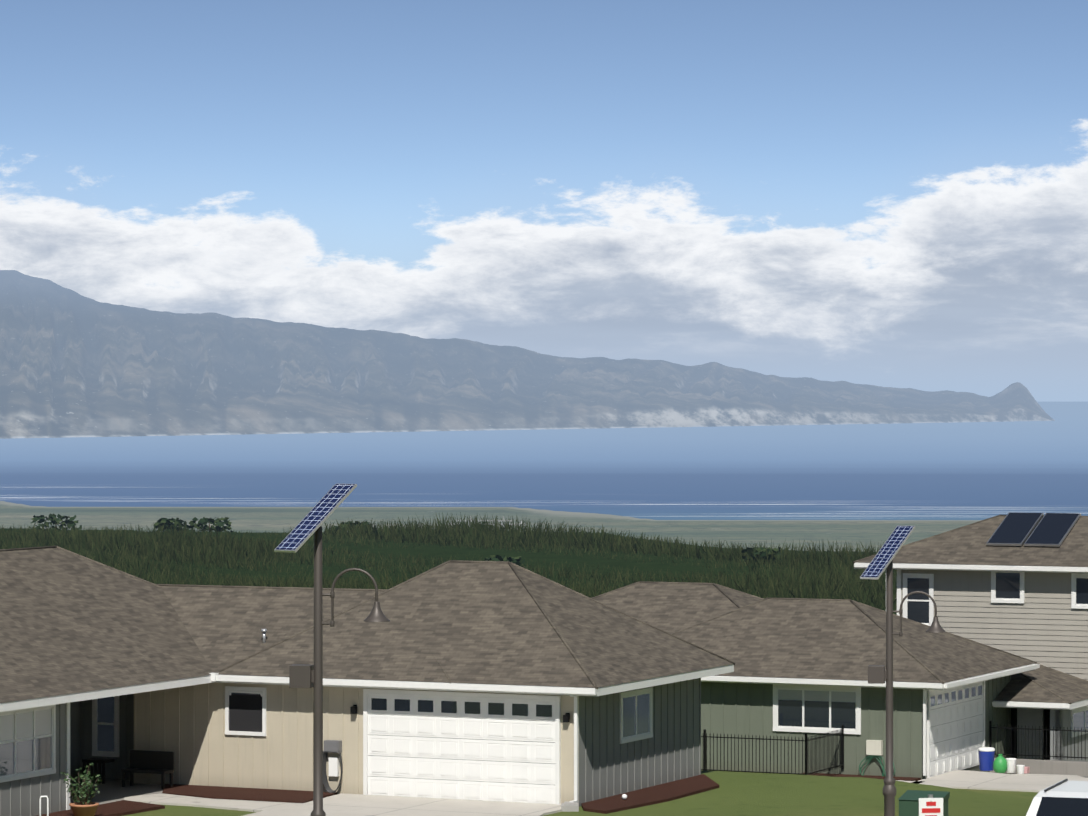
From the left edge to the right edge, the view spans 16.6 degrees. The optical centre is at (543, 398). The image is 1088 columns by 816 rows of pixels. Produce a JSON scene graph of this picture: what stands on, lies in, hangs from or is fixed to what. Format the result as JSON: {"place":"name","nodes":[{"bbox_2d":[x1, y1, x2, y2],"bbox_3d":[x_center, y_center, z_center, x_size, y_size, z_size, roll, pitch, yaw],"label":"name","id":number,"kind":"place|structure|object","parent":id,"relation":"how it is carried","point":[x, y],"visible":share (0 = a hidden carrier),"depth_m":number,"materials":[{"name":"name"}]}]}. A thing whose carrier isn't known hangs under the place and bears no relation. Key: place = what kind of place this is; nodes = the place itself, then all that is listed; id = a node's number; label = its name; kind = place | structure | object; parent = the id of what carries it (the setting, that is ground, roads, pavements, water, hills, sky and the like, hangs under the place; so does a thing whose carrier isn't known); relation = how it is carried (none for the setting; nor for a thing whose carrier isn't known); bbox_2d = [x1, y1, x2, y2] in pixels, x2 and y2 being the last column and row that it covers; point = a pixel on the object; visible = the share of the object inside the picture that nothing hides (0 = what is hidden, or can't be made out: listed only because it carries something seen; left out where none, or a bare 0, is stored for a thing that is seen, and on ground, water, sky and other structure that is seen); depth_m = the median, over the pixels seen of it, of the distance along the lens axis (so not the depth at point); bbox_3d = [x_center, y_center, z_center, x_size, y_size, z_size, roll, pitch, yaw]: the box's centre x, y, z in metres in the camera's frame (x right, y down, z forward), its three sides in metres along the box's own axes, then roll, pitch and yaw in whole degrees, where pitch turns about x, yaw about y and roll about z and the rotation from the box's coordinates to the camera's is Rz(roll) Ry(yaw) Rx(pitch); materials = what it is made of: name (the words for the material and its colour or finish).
{"place":"outdoors","nodes":[
{"label":"outdoors","id":0,"kind":"place"},
{"bbox_2d":[0,501,1038,815],"bbox_3d":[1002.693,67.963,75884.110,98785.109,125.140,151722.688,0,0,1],"label":"ground","id":1,"kind":"structure","parent":0,"point":[766,795],"depth_m":3266.99,"materials":[{"name":"green plant"}]},
{"bbox_2d":[39,796,48,815],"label":"white pipe frame","id":2,"kind":"object","parent":1,"relation":"on","point":[47,805],"visible":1,"depth_m":69.47,"materials":[{"name":"white metal"}]},
{"bbox_2d":[27,513,81,529],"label":"tree","id":3,"kind":"object","parent":1,"relation":"on","point":[55,520],"visible":0.5,"depth_m":299.67,"materials":[{"name":"green plant"}]},
{"bbox_2d":[37,800,164,815],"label":"mulch","id":4,"kind":"object","parent":1,"relation":"on","point":[122,808],"visible":0.6,"depth_m":84.45,"materials":[{"name":"brown soil"}]},
{"bbox_2d":[61,763,101,815],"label":"potted plant","id":5,"kind":"object","parent":4,"relation":"on","point":[84,808],"visible":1,"depth_m":82.42,"materials":[{"name":"green plant"}]},
{"bbox_2d":[154,518,191,531],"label":"field shrub","id":6,"kind":"object","parent":1,"relation":"on","point":[171,521],"visible":0.35,"depth_m":291.18,"materials":[{"name":"green plant"}]},
{"bbox_2d":[186,517,232,531],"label":"field shrub","id":7,"kind":"object","parent":1,"relation":"on","point":[204,521],"visible":0.31,"depth_m":295.13,"materials":[{"name":"green plant"}]},
{"bbox_2d":[124,794,301,811],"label":"walk","id":8,"kind":"structure","parent":1,"relation":"on","point":[227,804],"depth_m":85.89,"materials":[{"name":"concrete"}]},
{"bbox_2d":[162,784,336,802],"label":"mulch","id":9,"kind":"object","parent":1,"relation":"on","point":[255,794],"visible":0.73,"depth_m":87.66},
{"bbox_2d":[289,526,389,815],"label":"lamp","id":10,"kind":"object","parent":1,"relation":"on","point":[305,676],"visible":0.9,"depth_m":51.04,"materials":[{"name":"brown metal"}]},
{"bbox_2d":[274,484,356,552],"bbox_3d":[-3.126,1.658,51.111,0.360,0.086,1.660,0,32,33],"label":"solar panel","id":11,"kind":"object","parent":10,"relation":"attached to","point":[300,534],"visible":1,"depth_m":51.05,"materials":[{"name":"blue glass"}]},
{"bbox_2d":[333,521,370,531],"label":"field shrub","id":12,"kind":"object","parent":1,"relation":"on","point":[343,523],"visible":0.04,"depth_m":284.12,"materials":[{"name":"green plant"}]},
{"bbox_2d":[0,546,734,815],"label":"house","id":13,"kind":"structure","parent":1,"relation":"on","point":[505,681],"depth_m":88.12,"materials":[{"name":"beige"}]},
{"bbox_2d":[82,750,173,788],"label":"patio furniture","id":14,"kind":"object","parent":13,"relation":"on","point":[153,762],"visible":0.9,"depth_m":89.53,"materials":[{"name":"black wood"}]},
{"bbox_2d":[323,740,342,792],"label":"hose reel","id":15,"kind":"object","parent":13,"relation":"attached to","point":[332,746],"visible":0.94,"depth_m":87.86,"materials":[{"name":"grey plastic"}]},
{"bbox_2d":[243,793,561,815],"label":"drive","id":16,"kind":"structure","parent":1,"relation":"on","point":[341,804],"depth_m":84.84,"materials":[{"name":"concrete"}]},
{"bbox_2d":[0,512,896,614],"bbox_3d":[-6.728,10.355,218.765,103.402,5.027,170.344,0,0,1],"label":"cane field","id":17,"kind":"structure","parent":1,"relation":"on","point":[834,568],"depth_m":230.12,"materials":[{"name":"green plant"}]},
{"bbox_2d":[448,516,521,526],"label":"shrub","id":18,"kind":"object","parent":1,"relation":"on","point":[489,523],"visible":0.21,"depth_m":419.21,"materials":[{"name":"green plant"}]},
{"bbox_2d":[483,555,531,570],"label":"field shrub","id":19,"kind":"object","parent":1,"relation":"on","point":[516,560],"visible":0.17,"depth_m":214.08,"materials":[{"name":"green plant"}]},
{"bbox_2d":[561,794,626,811],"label":"stones","id":20,"kind":"object","parent":1,"relation":"on","point":[567,806],"visible":0.98,"depth_m":84.45,"materials":[{"name":"white stone"}]},
{"bbox_2d":[581,774,718,813],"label":"mulch","id":21,"kind":"object","parent":1,"relation":"on","point":[673,790],"visible":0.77,"depth_m":87.22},
{"bbox_2d":[741,546,782,563],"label":"field shrub","id":22,"kind":"object","parent":1,"relation":"on","point":[754,551],"visible":0.29,"depth_m":226.38,"materials":[{"name":"green plant"}]},
{"bbox_2d":[592,581,1039,779],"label":"house","id":23,"kind":"structure","parent":1,"relation":"on","point":[800,668],"depth_m":107.31,"materials":[{"name":"green"}]},
{"bbox_2d":[801,773,920,780],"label":"mulch","id":24,"kind":"object","parent":1,"relation":"on","point":[875,777],"visible":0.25,"depth_m":105.28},
{"bbox_2d":[701,721,1087,776],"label":"fences","id":25,"kind":"object","parent":1,"relation":"on","point":[1060,767],"visible":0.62,"depth_m":105.32,"materials":[{"name":"black metal"}]},
{"bbox_2d":[868,560,945,815],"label":"lamp","id":26,"kind":"object","parent":1,"relation":"on","point":[878,674],"visible":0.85,"depth_m":66.22,"materials":[{"name":"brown metal"}]},
{"bbox_2d":[860,525,914,578],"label":"solar panel","id":27,"kind":"object","parent":26,"relation":"attached to","point":[887,552],"visible":1,"depth_m":66.23,"materials":[{"name":"blue glass"}]},
{"bbox_2d":[896,780,924,783],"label":"walk","id":28,"kind":"structure","parent":1,"relation":"on","point":[911,781],"depth_m":104.10,"materials":[{"name":"concrete"}]},
{"bbox_2d":[898,790,949,815],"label":"utility box","id":29,"kind":"object","parent":1,"relation":"on","point":[908,802],"visible":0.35,"depth_m":74.70,"materials":[{"name":"metal"}]},
{"bbox_2d":[919,794,942,815],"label":"no parking sign","id":30,"kind":"object","parent":1,"relation":"on","point":[930,805],"visible":1,"depth_m":45.27,"materials":[{"name":"white metal"}]},
{"bbox_2d":[853,512,1087,777],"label":"house","id":31,"kind":"structure","parent":1,"relation":"on","point":[1015,583],"depth_m":115.57,"materials":[{"name":"beige wood"}]},
{"bbox_2d":[912,770,1087,791],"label":"drive","id":32,"kind":"structure","parent":1,"relation":"on","point":[965,779],"depth_m":104.37,"materials":[{"name":"concrete"}]},
{"bbox_2d":[977,747,1029,773],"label":"things by garage","id":33,"kind":"object","parent":32,"relation":"on","point":[1000,763],"visible":1,"depth_m":106.55,"materials":[{"name":"blue plastic"}]},
{"bbox_2d":[1025,779,1087,815],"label":"parked car","id":34,"kind":"object","parent":1,"relation":"on","point":[1066,797],"visible":1,"depth_m":48.98,"materials":[{"name":"white metal"}]},
{"bbox_2d":[0,270,1054,438],"bbox_3d":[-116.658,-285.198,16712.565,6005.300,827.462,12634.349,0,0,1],"label":"mountain","id":35,"kind":"structure","parent":0,"point":[73,363],"depth_m":15541.96,"materials":[{"name":"grey stone"}]},
{"bbox_2d":[0,402,1087,519],"bbox_3d":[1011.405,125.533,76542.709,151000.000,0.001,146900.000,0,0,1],"label":"ocean","id":36,"kind":"structure","parent":0,"point":[948,471],"depth_m":6478.12,"materials":[{"name":"blue liquid"}]},
{"bbox_2d":[0,0,1087,401],"label":"sky","id":37,"kind":"structure","parent":0,"point":[883,193],"materials":[{"name":"blue"}]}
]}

